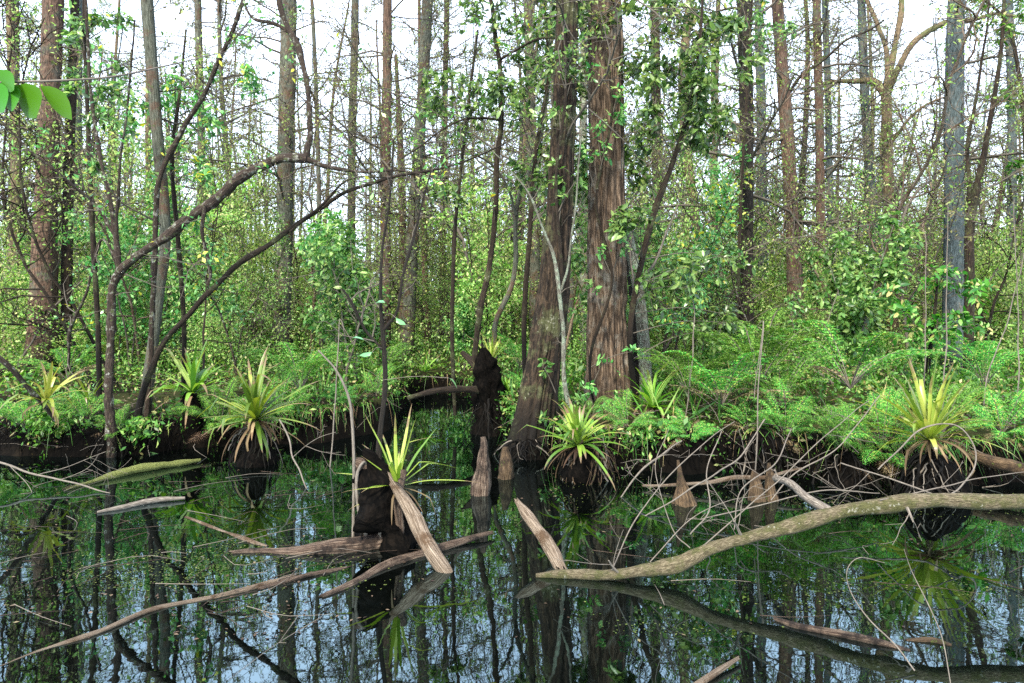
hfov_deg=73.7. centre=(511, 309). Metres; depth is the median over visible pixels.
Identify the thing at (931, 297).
understory shrub
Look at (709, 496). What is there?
dead branch
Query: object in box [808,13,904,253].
slender tree
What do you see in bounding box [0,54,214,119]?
leafy branch
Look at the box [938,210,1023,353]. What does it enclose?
understory shrub
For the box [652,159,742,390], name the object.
young tree
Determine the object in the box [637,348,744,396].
fern
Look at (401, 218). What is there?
dead snag
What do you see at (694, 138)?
tree
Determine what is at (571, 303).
slender tree
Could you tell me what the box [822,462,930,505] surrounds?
dead branch
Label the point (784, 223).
bare sapling
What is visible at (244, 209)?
understory shrub
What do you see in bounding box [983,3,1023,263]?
slender tree
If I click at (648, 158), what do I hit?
slender tree
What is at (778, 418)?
fern
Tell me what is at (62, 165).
bare sapling
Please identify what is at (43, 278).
cypress tree
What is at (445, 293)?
bare sapling
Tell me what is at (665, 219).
understory shrub
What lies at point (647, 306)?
bare sapling
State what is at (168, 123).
slender tree
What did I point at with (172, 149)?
leaning sapling
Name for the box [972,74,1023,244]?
slender tree
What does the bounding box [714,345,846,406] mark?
fern
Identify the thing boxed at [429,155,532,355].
understory shrub
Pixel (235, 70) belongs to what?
slender tree
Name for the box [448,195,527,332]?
understory shrub
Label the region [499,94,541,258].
slender tree
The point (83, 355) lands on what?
fern
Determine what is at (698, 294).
young tree
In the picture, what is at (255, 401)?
strap plant
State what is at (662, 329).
understory shrub
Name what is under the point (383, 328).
sapling
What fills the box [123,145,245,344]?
bare sapling
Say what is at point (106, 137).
slender tree
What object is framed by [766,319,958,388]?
fern
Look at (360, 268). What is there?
bare sapling
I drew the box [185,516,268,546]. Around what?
floating stick
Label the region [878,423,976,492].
dead branch
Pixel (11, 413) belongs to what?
fern
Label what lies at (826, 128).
swamp tree
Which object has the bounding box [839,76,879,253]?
slender tree
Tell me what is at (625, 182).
bare sapling
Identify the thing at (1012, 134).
cypress tree
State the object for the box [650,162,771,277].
bare sapling
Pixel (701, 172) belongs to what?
bare sapling
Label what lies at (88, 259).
young tree
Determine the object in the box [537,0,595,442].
climbing vine
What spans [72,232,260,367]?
understory shrub
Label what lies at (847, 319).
young tree
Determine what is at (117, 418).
fern
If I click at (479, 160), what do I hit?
slender tree
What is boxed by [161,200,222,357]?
bare sapling
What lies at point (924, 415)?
strap plant
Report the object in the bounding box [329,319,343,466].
hanging stem
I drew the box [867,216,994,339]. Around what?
understory shrub
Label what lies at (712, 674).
floating stick
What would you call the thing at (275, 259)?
young tree
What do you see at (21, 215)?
bare sapling
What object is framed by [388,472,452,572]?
leaning log
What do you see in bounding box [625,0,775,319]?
swamp tree
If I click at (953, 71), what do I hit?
bare sapling
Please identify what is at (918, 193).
bare sapling
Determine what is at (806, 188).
bare sapling
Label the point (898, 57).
slender tree
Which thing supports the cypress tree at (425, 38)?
on the ground
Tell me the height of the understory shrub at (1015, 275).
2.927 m
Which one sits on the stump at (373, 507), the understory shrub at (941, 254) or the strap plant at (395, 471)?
the strap plant at (395, 471)
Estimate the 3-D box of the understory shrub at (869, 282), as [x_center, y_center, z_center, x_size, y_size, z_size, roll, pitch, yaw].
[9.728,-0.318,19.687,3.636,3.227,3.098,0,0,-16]
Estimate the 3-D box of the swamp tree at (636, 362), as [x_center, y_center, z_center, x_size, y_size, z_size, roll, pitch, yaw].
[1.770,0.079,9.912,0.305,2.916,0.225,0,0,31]
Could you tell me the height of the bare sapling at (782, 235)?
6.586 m
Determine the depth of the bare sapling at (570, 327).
15.18 m
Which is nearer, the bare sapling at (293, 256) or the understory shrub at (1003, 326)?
the understory shrub at (1003, 326)
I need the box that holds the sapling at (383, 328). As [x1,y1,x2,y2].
[314,140,456,459]
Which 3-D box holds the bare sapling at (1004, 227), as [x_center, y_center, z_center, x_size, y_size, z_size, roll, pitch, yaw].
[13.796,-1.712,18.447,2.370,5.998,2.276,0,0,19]
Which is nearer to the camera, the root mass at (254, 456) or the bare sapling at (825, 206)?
the root mass at (254, 456)
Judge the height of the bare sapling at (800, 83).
6.895 m
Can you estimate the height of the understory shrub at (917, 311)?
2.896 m
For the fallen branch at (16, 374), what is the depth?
7.43 m
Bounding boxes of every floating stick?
[0,574,295,665]
[97,497,184,512]
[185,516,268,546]
[257,565,353,588]
[694,656,739,682]
[773,617,909,650]
[906,637,951,645]
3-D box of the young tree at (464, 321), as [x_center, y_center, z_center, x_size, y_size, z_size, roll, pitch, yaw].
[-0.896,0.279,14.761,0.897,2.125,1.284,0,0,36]
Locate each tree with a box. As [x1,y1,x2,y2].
[0,0,86,339]
[0,0,119,269]
[0,0,142,358]
[0,0,167,373]
[0,0,189,376]
[0,0,460,457]
[0,17,34,191]
[0,52,64,251]
[3,113,103,263]
[6,0,104,224]
[8,233,60,300]
[21,0,166,272]
[23,216,129,320]
[30,0,160,256]
[51,209,174,372]
[56,0,149,411]
[58,220,113,313]
[59,101,120,250]
[60,29,145,259]
[66,0,151,234]
[76,189,172,370]
[79,0,267,414]
[99,0,223,234]
[105,0,314,336]
[110,30,268,402]
[116,145,147,247]
[120,41,244,254]
[120,267,176,346]
[121,0,315,350]
[131,51,196,219]
[131,220,222,362]
[133,111,564,428]
[138,116,278,391]
[142,152,254,382]
[159,167,262,361]
[164,0,413,358]
[167,35,277,329]
[175,59,276,272]
[183,235,254,349]
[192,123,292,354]
[208,21,272,255]
[215,56,275,264]
[239,207,298,359]
[240,61,357,254]
[263,55,345,264]
[281,0,475,362]
[289,0,371,357]
[294,0,414,257]
[294,208,384,372]
[295,0,379,244]
[307,213,394,379]
[328,18,406,273]
[332,0,506,357]
[339,96,409,259]
[346,151,398,273]
[366,26,527,346]
[366,56,458,331]
[372,0,486,350]
[391,0,526,344]
[394,78,452,330]
[415,169,519,346]
[417,0,513,415]
[422,0,641,337]
[429,0,643,356]
[437,44,505,255]
[440,277,490,369]
[449,1,576,345]
[457,95,504,211]
[461,1,681,356]
[470,0,577,352]
[470,209,544,359]
[479,0,589,375]
[487,0,721,410]
[490,2,588,291]
[495,0,680,452]
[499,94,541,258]
[503,79,575,246]
[522,178,659,331]
[530,0,694,222]
[538,0,769,409]
[540,24,668,401]
[573,205,672,316]
[622,0,736,346]
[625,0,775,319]
[626,139,758,381]
[626,257,639,399]
[627,201,669,336]
[630,0,876,377]
[634,88,702,239]
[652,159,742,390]
[667,0,808,243]
[667,246,710,340]
[668,244,732,335]
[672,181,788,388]
[676,44,737,277]
[685,0,887,313]
[695,168,760,329]
[703,0,823,367]
[708,0,936,364]
[710,195,781,325]
[722,0,911,350]
[730,1,858,264]
[731,0,934,353]
[753,228,813,349]
[767,0,1020,354]
[769,0,943,352]
[775,87,864,252]
[794,204,924,387]
[803,74,1022,365]
[804,31,867,260]
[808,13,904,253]
[809,0,912,283]
[809,110,917,255]
[819,226,889,368]
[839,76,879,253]
[849,24,931,245]
[853,208,941,325]
[857,126,920,219]
[871,11,1022,301]
[885,0,1023,381]
[895,0,1023,374]
[896,0,1023,348]
[902,20,997,251]
[910,215,982,322]
[911,93,988,255]
[912,0,1023,310]
[913,92,940,229]
[915,48,1022,256]
[963,0,1023,190]
[964,0,1023,212]
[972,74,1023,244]
[977,54,1023,232]
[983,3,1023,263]
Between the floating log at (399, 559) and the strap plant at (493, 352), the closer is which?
the floating log at (399, 559)
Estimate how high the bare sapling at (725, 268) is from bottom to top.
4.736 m
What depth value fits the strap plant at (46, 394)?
7.54 m
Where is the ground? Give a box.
[0,321,1023,483]
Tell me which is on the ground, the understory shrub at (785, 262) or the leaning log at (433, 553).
the understory shrub at (785, 262)
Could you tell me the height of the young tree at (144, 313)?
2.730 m
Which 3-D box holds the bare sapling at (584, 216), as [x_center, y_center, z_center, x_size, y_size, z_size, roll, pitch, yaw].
[1.318,-1.776,13.957,3.426,6.185,7.726,0,0,-22]
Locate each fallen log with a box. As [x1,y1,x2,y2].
[536,400,1023,579]
[952,447,1023,475]
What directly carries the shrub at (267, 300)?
on the ground
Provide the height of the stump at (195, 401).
1.035 m
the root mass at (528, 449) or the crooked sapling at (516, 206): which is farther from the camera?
the crooked sapling at (516, 206)
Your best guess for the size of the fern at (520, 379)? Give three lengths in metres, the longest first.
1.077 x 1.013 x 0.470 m
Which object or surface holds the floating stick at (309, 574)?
on the water
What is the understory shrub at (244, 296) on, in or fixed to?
on the ground
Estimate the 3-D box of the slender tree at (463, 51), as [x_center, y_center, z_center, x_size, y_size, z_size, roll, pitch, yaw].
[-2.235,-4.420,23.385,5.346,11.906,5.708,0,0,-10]
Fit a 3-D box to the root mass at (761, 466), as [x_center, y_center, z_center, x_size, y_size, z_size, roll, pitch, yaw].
[2.639,1.635,7.322,0.926,0.722,1.021,0,0,0]
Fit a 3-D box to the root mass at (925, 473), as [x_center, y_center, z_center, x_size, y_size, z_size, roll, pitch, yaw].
[3.807,1.637,6.280,0.753,0.703,0.854,0,0,17]
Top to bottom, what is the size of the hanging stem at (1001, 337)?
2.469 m
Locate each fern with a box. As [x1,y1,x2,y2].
[0,392,69,430]
[9,342,118,380]
[34,402,77,435]
[36,388,123,426]
[92,404,142,439]
[165,401,182,417]
[172,376,246,441]
[230,366,315,422]
[240,342,353,391]
[317,377,359,410]
[335,342,414,382]
[343,364,397,396]
[483,332,528,365]
[501,370,582,400]
[574,395,605,419]
[593,388,659,432]
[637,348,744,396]
[658,407,720,447]
[662,350,792,406]
[667,308,838,388]
[704,325,812,376]
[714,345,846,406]
[715,397,792,429]
[751,377,832,453]
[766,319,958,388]
[789,396,891,445]
[819,397,899,478]
[822,386,924,476]
[880,381,993,447]
[927,330,1023,385]
[963,387,1023,450]
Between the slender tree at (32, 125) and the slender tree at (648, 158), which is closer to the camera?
the slender tree at (648, 158)
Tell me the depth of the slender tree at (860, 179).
28.26 m
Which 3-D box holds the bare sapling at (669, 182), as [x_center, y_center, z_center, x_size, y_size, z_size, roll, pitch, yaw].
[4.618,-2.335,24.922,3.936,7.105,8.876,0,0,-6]
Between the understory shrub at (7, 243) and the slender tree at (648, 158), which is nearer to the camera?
the slender tree at (648, 158)
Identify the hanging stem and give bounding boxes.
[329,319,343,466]
[685,300,694,417]
[754,321,763,469]
[923,231,926,386]
[942,205,948,409]
[981,255,1023,420]
[1013,203,1019,437]
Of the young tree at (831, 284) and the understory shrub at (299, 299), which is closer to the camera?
the young tree at (831, 284)
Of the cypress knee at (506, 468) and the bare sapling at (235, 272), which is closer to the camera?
the cypress knee at (506, 468)
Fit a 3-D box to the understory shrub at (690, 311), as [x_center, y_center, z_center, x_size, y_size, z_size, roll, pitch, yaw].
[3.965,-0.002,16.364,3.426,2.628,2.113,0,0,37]
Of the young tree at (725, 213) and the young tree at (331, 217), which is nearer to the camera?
the young tree at (725, 213)
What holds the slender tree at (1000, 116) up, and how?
on the ground
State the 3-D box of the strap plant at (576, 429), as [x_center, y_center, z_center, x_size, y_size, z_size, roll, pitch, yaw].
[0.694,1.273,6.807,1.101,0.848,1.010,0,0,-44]
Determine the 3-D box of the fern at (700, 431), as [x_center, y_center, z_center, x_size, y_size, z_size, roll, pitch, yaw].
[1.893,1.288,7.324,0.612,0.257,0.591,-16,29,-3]
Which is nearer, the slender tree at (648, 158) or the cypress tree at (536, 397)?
the cypress tree at (536, 397)
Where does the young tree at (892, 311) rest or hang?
on the ground
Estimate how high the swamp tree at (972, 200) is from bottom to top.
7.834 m
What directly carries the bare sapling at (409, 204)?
on the ground
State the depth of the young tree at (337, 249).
12.43 m
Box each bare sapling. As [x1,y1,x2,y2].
[0,0,94,385]
[0,0,130,386]
[0,27,178,372]
[0,70,132,329]
[0,101,31,316]
[0,101,146,303]
[0,138,111,290]
[0,189,79,358]
[0,202,146,344]
[0,209,170,370]
[16,75,150,336]
[79,164,144,287]
[102,172,192,344]
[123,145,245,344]
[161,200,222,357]
[181,194,268,339]
[194,210,268,346]
[207,157,275,306]
[231,163,313,255]
[248,60,366,355]
[254,151,336,344]
[257,187,336,326]
[265,177,325,342]
[281,53,584,346]
[293,226,438,350]
[316,203,450,352]
[317,206,431,386]
[345,34,712,274]
[354,87,473,368]
[356,184,501,298]
[360,208,470,350]
[369,274,450,340]
[411,182,497,355]
[424,237,528,351]
[434,253,458,330]
[435,163,507,308]
[445,217,530,366]
[458,79,752,287]
[465,105,574,306]
[470,211,524,353]
[492,109,587,409]
[500,248,538,341]
[535,109,691,351]
[570,260,707,347]
[573,101,672,313]
[589,75,877,340]
[627,138,708,242]
[628,96,778,276]
[630,174,805,335]
[632,196,678,334]
[644,160,885,372]
[647,23,845,334]
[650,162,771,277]
[662,67,880,319]
[667,159,815,264]
[669,202,763,351]
[684,154,880,271]
[709,156,810,272]
[711,183,872,301]
[730,164,942,343]
[753,168,798,269]
[775,144,843,302]
[780,87,998,261]
[803,160,919,362]
[826,146,899,246]
[834,138,1023,358]
[842,159,925,316]
[848,0,1023,367]
[860,228,941,314]
[865,119,1001,340]
[875,90,992,344]
[881,196,989,303]
[895,113,1022,320]
[904,109,1002,354]
[906,131,1022,364]
[909,158,1017,343]
[909,165,942,264]
[912,171,1023,330]
[924,198,1023,316]
[927,44,1023,368]
[981,170,1023,347]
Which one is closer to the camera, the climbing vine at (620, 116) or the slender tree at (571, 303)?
the climbing vine at (620, 116)
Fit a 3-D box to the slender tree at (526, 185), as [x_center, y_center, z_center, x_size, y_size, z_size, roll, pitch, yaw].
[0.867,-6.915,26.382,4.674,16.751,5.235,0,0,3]
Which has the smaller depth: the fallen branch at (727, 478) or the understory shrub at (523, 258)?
the fallen branch at (727, 478)
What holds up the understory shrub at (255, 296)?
on the ground
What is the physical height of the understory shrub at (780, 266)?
5.686 m
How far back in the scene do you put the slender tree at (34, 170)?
27.98 m
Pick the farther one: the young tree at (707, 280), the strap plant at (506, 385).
the young tree at (707, 280)
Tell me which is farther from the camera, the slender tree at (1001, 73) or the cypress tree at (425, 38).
the slender tree at (1001, 73)
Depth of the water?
4.26 m
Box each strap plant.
[0,361,93,425]
[68,378,124,411]
[134,331,233,427]
[200,347,320,461]
[340,405,477,522]
[406,348,449,383]
[464,330,511,370]
[502,375,519,401]
[523,398,632,490]
[604,363,686,417]
[844,354,1019,477]
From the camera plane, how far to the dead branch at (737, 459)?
6.02 m
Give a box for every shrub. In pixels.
[0,101,219,358]
[0,194,31,277]
[0,209,14,258]
[0,213,87,342]
[0,229,90,364]
[0,272,94,373]
[58,255,146,370]
[59,29,254,350]
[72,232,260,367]
[87,427,144,457]
[146,172,245,300]
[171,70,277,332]
[176,277,260,375]
[186,146,294,301]
[205,176,275,343]
[210,224,365,373]
[212,240,305,335]
[213,220,297,341]
[214,250,301,344]
[232,218,303,305]
[251,251,368,352]
[254,259,316,336]
[257,272,325,342]
[291,214,315,335]
[294,216,375,346]
[296,217,378,339]
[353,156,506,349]
[356,180,457,338]
[370,206,439,332]
[394,235,538,349]
[416,136,505,336]
[416,266,449,331]
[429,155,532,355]
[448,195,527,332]
[515,289,528,342]
[516,177,642,327]
[567,208,785,357]
[572,204,626,344]
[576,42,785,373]
[625,143,693,301]
[625,205,677,302]
[634,190,722,355]
[648,303,698,353]
[649,270,735,353]
[671,331,728,368]
[683,153,870,331]
[704,278,784,339]
[707,256,814,341]
[734,248,809,334]
[735,166,858,282]
[754,262,831,352]
[768,225,814,335]
[803,265,924,338]
[814,179,915,283]
[864,233,1023,349]
[866,157,936,303]
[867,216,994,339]
[867,229,937,331]
[870,262,985,342]
[874,262,998,385]
[905,188,942,318]
[913,198,993,280]
[914,255,1000,329]
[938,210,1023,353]
[975,133,1023,347]
[995,246,1023,306]
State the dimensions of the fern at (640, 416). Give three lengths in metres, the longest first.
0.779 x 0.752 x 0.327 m
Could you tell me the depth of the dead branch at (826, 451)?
5.83 m
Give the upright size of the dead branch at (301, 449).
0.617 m
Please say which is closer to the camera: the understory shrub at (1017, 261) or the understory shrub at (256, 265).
the understory shrub at (1017, 261)
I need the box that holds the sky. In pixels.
[0,0,1023,305]
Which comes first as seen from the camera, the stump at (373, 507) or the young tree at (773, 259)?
the stump at (373, 507)
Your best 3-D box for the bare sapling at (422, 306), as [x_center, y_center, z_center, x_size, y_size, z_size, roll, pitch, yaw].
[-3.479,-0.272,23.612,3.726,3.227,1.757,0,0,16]
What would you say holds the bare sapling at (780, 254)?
on the ground
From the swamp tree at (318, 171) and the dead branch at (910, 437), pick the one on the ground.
the swamp tree at (318, 171)
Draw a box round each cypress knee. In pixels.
[470,436,491,496]
[498,446,514,479]
[671,460,697,507]
[748,470,766,502]
[764,463,778,501]
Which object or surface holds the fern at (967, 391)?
on the ground
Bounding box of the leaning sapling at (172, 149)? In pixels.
[135,0,314,419]
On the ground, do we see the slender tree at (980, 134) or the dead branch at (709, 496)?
the slender tree at (980, 134)
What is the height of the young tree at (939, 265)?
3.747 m
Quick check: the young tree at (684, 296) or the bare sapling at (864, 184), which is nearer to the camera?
the young tree at (684, 296)
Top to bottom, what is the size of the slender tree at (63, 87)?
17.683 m
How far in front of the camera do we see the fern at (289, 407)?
8.99 m
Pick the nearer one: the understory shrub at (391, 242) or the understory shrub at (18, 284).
the understory shrub at (18, 284)
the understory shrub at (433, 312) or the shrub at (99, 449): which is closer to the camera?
the shrub at (99, 449)
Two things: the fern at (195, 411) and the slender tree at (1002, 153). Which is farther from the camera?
the slender tree at (1002, 153)
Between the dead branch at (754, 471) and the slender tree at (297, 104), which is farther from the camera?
the slender tree at (297, 104)
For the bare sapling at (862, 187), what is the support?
on the ground
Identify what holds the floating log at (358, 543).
on the water
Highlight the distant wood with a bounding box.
[0,21,1023,329]
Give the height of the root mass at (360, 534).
0.591 m
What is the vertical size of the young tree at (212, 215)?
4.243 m
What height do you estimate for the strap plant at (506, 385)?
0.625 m
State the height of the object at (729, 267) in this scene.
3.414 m
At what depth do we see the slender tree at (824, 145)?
31.92 m
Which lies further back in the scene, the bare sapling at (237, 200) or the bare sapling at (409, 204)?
the bare sapling at (237, 200)
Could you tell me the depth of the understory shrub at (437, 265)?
23.70 m
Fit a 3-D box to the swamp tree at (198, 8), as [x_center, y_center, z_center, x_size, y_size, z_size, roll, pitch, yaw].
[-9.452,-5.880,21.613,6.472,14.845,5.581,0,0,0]
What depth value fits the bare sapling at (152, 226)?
17.91 m
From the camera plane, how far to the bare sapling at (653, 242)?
17.98 m
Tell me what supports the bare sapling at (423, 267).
on the ground
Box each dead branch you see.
[0,452,127,492]
[279,419,338,487]
[621,440,686,496]
[645,419,764,515]
[690,431,743,534]
[702,462,899,518]
[728,428,791,529]
[758,292,838,384]
[764,395,879,500]
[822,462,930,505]
[846,557,914,670]
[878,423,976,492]
[904,550,950,682]
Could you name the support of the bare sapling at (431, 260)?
on the ground
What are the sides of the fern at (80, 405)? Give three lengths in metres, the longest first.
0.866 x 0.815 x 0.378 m
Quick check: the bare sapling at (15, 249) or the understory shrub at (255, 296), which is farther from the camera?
the understory shrub at (255, 296)
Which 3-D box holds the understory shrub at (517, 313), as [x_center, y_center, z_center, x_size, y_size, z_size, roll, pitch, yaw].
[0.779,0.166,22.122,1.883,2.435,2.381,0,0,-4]
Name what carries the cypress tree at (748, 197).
on the ground
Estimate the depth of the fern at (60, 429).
8.11 m
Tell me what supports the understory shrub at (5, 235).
on the ground
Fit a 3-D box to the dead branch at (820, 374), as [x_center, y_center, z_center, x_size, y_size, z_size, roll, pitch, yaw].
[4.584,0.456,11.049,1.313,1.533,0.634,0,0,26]
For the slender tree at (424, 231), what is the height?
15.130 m
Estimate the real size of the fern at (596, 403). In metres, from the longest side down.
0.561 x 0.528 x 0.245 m
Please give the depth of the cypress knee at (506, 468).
6.85 m
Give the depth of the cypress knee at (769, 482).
6.07 m
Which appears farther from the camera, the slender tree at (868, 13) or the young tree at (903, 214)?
the slender tree at (868, 13)
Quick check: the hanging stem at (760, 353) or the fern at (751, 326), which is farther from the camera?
the fern at (751, 326)
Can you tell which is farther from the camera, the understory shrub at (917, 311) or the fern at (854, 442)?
the understory shrub at (917, 311)
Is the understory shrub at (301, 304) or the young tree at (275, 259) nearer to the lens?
the young tree at (275, 259)
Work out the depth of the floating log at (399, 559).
4.60 m
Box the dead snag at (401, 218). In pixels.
[394,54,405,349]
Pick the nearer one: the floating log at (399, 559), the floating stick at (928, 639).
the floating stick at (928, 639)
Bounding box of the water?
[0,394,1023,682]
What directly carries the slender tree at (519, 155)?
on the ground
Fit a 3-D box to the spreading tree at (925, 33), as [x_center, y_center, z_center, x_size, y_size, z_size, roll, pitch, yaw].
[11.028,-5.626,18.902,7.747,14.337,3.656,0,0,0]
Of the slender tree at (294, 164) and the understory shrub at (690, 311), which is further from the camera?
the slender tree at (294, 164)
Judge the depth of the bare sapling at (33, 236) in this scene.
11.06 m
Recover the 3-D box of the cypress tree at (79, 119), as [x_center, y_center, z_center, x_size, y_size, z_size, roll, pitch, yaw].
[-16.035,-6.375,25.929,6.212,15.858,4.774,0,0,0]
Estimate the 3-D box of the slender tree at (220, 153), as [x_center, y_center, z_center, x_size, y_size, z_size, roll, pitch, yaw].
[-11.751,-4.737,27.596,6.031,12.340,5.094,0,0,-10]
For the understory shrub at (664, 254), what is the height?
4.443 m
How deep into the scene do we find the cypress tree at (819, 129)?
16.90 m
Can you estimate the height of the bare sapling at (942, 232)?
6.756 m
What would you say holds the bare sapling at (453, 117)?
on the ground
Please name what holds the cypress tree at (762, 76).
on the ground
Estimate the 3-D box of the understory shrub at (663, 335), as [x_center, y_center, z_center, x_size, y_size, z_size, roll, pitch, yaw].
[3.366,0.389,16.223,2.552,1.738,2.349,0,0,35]
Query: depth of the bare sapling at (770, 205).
22.89 m
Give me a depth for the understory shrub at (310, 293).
22.01 m
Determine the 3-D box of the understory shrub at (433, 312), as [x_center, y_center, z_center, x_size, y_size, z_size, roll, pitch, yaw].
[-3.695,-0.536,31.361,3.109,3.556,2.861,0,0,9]
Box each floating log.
[228,534,432,554]
[318,531,493,596]
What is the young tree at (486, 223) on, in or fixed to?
on the ground
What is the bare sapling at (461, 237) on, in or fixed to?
on the ground
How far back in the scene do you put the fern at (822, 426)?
6.86 m
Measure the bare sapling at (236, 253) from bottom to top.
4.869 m
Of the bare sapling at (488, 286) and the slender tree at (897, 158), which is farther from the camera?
the slender tree at (897, 158)
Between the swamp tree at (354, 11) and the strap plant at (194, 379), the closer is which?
the strap plant at (194, 379)
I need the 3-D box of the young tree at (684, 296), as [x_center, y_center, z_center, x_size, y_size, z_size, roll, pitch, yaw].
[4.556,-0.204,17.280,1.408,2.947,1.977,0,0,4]
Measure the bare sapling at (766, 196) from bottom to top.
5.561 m
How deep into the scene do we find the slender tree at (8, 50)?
18.30 m
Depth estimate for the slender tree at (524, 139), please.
22.77 m
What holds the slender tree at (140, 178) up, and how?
on the ground
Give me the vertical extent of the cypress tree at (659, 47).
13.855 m
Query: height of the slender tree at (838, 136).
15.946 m
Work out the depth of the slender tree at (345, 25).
33.72 m
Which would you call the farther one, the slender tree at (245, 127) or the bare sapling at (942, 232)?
the slender tree at (245, 127)
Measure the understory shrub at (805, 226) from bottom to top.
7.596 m
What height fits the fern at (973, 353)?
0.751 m
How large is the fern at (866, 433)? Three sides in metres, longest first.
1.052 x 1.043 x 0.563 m
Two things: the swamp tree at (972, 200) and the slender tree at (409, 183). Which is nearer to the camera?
the swamp tree at (972, 200)
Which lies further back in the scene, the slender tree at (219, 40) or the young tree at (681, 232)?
the slender tree at (219, 40)
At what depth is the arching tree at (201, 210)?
7.66 m
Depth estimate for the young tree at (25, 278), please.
16.38 m
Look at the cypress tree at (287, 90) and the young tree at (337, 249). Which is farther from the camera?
the cypress tree at (287, 90)
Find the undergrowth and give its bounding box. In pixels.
[0,281,1023,485]
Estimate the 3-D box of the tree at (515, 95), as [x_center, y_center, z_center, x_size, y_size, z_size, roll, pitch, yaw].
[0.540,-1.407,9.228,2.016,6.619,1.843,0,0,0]
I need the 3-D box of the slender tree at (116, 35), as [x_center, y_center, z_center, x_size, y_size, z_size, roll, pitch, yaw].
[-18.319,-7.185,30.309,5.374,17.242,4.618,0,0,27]
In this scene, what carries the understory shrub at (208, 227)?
on the ground
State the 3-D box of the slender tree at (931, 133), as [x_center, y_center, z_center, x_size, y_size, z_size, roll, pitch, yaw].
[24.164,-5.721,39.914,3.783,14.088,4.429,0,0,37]
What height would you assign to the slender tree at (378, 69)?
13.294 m
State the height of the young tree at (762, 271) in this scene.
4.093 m
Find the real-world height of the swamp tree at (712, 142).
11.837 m
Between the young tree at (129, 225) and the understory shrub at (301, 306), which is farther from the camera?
the understory shrub at (301, 306)
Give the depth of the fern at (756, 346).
8.36 m
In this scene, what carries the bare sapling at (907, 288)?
on the ground
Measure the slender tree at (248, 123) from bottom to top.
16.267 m
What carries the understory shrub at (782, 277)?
on the ground
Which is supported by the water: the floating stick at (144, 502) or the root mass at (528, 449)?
the floating stick at (144, 502)
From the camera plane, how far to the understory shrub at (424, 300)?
18.99 m
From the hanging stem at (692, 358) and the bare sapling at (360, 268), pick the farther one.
the bare sapling at (360, 268)
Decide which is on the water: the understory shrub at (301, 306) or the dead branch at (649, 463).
the dead branch at (649, 463)
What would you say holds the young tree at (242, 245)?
on the ground
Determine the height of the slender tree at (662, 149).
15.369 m
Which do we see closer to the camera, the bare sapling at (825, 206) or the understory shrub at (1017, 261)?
the understory shrub at (1017, 261)
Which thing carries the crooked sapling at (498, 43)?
on the ground
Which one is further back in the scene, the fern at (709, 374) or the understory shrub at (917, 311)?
the understory shrub at (917, 311)
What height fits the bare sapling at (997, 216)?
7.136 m
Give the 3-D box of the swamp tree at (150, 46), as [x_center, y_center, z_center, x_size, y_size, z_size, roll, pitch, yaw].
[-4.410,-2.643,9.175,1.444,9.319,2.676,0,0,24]
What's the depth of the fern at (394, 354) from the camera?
11.95 m
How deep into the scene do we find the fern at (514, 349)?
11.37 m
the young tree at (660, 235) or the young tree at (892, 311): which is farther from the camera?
the young tree at (892, 311)
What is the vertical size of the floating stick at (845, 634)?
0.046 m
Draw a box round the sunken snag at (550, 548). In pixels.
[514,498,566,569]
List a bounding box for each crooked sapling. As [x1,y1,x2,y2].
[399,0,594,362]
[422,0,554,358]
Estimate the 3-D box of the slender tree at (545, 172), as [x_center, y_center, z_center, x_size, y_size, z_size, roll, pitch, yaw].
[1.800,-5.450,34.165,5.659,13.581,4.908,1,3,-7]
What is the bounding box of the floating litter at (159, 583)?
[0,464,1023,678]
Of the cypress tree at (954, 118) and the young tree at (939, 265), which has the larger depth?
the young tree at (939, 265)
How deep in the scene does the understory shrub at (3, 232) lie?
13.32 m
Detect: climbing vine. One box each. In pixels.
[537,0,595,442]
[576,20,645,412]
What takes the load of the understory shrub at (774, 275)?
on the ground
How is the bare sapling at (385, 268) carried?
on the ground
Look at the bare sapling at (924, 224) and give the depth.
17.96 m
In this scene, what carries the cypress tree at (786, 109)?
on the ground
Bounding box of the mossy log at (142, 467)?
[66,458,200,489]
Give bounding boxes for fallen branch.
[0,355,58,421]
[642,467,802,486]
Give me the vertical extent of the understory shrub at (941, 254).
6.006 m
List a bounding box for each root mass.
[227,424,283,468]
[349,511,406,539]
[464,398,508,438]
[492,437,554,462]
[555,434,619,485]
[727,428,805,475]
[805,450,892,490]
[889,449,972,493]
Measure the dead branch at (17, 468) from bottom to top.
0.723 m
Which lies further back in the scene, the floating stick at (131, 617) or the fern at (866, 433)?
the fern at (866, 433)
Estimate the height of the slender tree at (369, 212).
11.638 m
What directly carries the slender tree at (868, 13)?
on the ground
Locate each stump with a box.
[182,391,202,437]
[317,350,421,554]
[407,347,509,436]
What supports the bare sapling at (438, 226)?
on the ground
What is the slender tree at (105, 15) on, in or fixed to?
on the ground
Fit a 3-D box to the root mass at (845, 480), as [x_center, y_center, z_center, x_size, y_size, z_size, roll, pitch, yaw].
[3.312,1.695,6.777,0.841,0.608,0.877,0,0,0]
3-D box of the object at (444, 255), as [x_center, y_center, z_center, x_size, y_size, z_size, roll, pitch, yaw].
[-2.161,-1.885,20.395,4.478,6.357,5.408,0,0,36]
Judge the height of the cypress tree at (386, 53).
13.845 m

